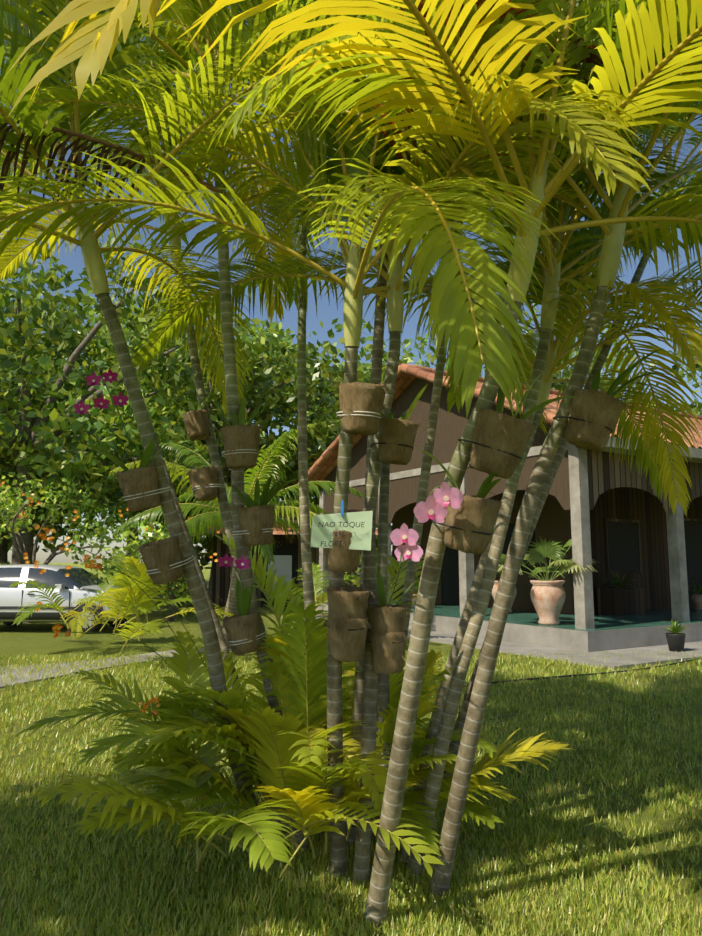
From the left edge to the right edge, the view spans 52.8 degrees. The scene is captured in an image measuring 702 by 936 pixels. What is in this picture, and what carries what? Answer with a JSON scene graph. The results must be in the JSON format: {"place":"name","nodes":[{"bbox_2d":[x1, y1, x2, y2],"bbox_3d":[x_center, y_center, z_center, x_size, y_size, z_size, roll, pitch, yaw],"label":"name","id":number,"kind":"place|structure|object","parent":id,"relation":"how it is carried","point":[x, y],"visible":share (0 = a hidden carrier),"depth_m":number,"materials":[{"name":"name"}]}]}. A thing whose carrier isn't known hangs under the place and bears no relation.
{"place":"outdoors","nodes":[
{"label":"outdoors","id":0,"kind":"place"},
{"bbox_2d":[0,350,177,391],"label":"cable","id":1,"kind":"object","parent":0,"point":[72,377],"visible":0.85,"depth_m":16.47,"materials":[{"name":"grey plastic"}]},
{"bbox_2d":[0,648,231,687],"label":"path","id":2,"kind":"structure","parent":0,"point":[22,680],"depth_m":9.88,"materials":[{"name":"concrete"}]},
{"bbox_2d":[0,563,701,935],"bbox_3d":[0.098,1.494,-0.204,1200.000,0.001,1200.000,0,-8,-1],"label":"ground","id":3,"kind":"structure","parent":0,"point":[30,639],"depth_m":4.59,"materials":[{"name":"green plant"}]},
{"bbox_2d":[8,473,57,550],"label":"tree","id":4,"kind":"object","parent":3,"relation":"on","point":[10,541],"depth_m":48.40,"materials":[{"name":"green plant"}]},
{"bbox_2d":[0,469,131,622],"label":"tree","id":5,"kind":"object","parent":3,"relation":"on","point":[13,525],"visible":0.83,"depth_m":17.43,"materials":[{"name":"green plant"}]},
{"bbox_2d":[0,481,219,615],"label":"flowers","id":6,"kind":"object","parent":5,"relation":"attached to","point":[60,548],"visible":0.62,"depth_m":16.12,"materials":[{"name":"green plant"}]},
{"bbox_2d":[0,564,139,633],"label":"car","id":7,"kind":"object","parent":3,"relation":"on","point":[76,584],"visible":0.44,"depth_m":14.97,"materials":[{"name":"grey paint"}]},
{"bbox_2d":[0,256,183,563],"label":"tree","id":8,"kind":"object","parent":3,"relation":"on","point":[67,348],"visible":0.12,"depth_m":26.77,"materials":[{"name":"green plant"}]},
{"bbox_2d":[0,232,253,564],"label":"tree","id":9,"kind":"object","parent":3,"relation":"on","point":[39,449],"visible":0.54,"depth_m":20.07,"materials":[{"name":"green plant"}]},
{"bbox_2d":[89,517,203,620],"bbox_3d":[-5.151,2.675,18.167,2.732,2.731,3.774,-3,-8,19],"label":"shrub","id":10,"kind":"object","parent":3,"relation":"on","point":[168,593],"visible":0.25,"depth_m":17.45,"materials":[{"name":"green plant"}]},
{"bbox_2d":[41,422,264,558],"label":"tree","id":11,"kind":"object","parent":3,"relation":"on","point":[133,530],"depth_m":45.08,"materials":[{"name":"green plant"}]},
{"bbox_2d":[32,295,320,594],"bbox_3d":[-7.880,-0.961,33.307,12.983,13.891,11.053,0,-8,-1],"label":"tree","id":12,"kind":"object","parent":3,"relation":"on","point":[202,441],"visible":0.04,"depth_m":32.18,"materials":[{"name":"green plant"}]},
{"bbox_2d":[9,424,363,656],"bbox_3d":[-1.979,1.175,12.857,7.270,4.104,5.337,5,-9,-33],"label":"palm","id":13,"kind":"object","parent":3,"relation":"on","point":[134,599],"visible":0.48,"depth_m":11.96,"materials":[{"name":"green plant"}]},
{"bbox_2d":[109,317,343,598],"bbox_3d":[-3.648,-0.701,27.857,10.149,11.983,10.493,-3,-8,24],"label":"tree","id":14,"kind":"object","parent":3,"relation":"on","point":[278,396],"visible":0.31,"depth_m":24.65,"materials":[{"name":"green plant"}]},
{"bbox_2d":[205,506,377,607],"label":"shed","id":15,"kind":"structure","parent":3,"relation":"on","point":[287,557],"depth_m":23.59,"materials":[{"name":"brown wood"}]},
{"bbox_2d":[309,494,391,578],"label":"tree","id":16,"kind":"object","parent":3,"relation":"on","point":[376,535],"depth_m":53.37,"materials":[{"name":"green plant"}]},
{"bbox_2d":[0,0,701,928],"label":"palm clump","id":17,"kind":"object","parent":3,"relation":"on","point":[582,96],"depth_m":3.32,"materials":[{"name":"green plant"}]},
{"bbox_2d":[310,500,372,549],"bbox_3d":[-0.044,0.263,3.232,0.286,0.227,0.070,0,-8,-1],"label":"sign card","id":18,"kind":"object","parent":17,"relation":"attached to","point":[359,524],"visible":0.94,"depth_m":3.24,"materials":[{"name":"green paper"}]},
{"bbox_2d":[105,376,633,673],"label":"hanging flower pots","id":19,"kind":"object","parent":17,"relation":"attached to","point":[500,443],"visible":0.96,"depth_m":3.29,"materials":[{"name":"brown"}]},
{"bbox_2d":[72,45,675,409],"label":"palm crownshafts","id":20,"kind":"object","parent":17,"relation":"attached to","point":[611,251],"visible":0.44,"depth_m":3.42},
{"bbox_2d":[313,548,394,588],"bbox_3d":[0.515,2.878,20.924,2.901,3.065,3.084,-7,-10,41],"label":"shrub","id":21,"kind":"object","parent":3,"relation":"on","point":[349,584],"visible":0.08,"depth_m":20.64,"materials":[{"name":"green plant"}]},
{"bbox_2d":[274,318,483,555],"bbox_3d":[0.480,-0.216,33.276,11.708,12.354,13.866,0,-8,-1],"label":"tree","id":22,"kind":"object","parent":3,"relation":"on","point":[364,372],"visible":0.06,"depth_m":29.57,"materials":[{"name":"green plant"}]},
{"bbox_2d":[484,355,575,388],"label":"tree","id":23,"kind":"object","parent":3,"relation":"on","point":[554,374],"visible":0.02,"depth_m":45.80,"materials":[{"name":"green plant"}]},
{"bbox_2d":[444,303,658,406],"bbox_3d":[9.374,-0.733,33.991,10.947,13.642,13.978,-3,-8,22],"label":"tree","id":24,"kind":"object","parent":3,"relation":"on","point":[567,374],"visible":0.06,"depth_m":31.13,"materials":[{"name":"green plant"}]},
{"bbox_2d":[623,320,701,415],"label":"tree","id":25,"kind":"object","parent":3,"relation":"on","point":[681,372],"visible":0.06,"depth_m":33.66,"materials":[{"name":"green plant"}]},
{"bbox_2d":[0,3,701,562],"label":"sky","id":26,"kind":"structure","parent":0,"point":[326,313],"materials":[{"name":"blue"}]},
{"bbox_2d":[38,348,667,843],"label":"orchids","id":27,"kind":"object","parent":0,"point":[438,500],"visible":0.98,"depth_m":3.39,"materials":[{"name":"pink plant"}]},
{"bbox_2d":[282,363,701,669],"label":"house","id":28,"kind":"structure","parent":0,"point":[617,517],"depth_m":15.34,"materials":[{"name":"brown paint"}]},
{"bbox_2d":[411,580,701,686],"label":"veranda pots","id":29,"kind":"object","parent":28,"relation":"on","point":[548,598],"visible":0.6,"depth_m":12.65,"materials":[{"name":"ceramic"}]},
{"bbox_2d":[402,536,701,633],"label":"veranda plants","id":30,"kind":"object","parent":29,"relation":"on","point":[543,549],"visible":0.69,"depth_m":12.76,"materials":[{"name":"green plant"}]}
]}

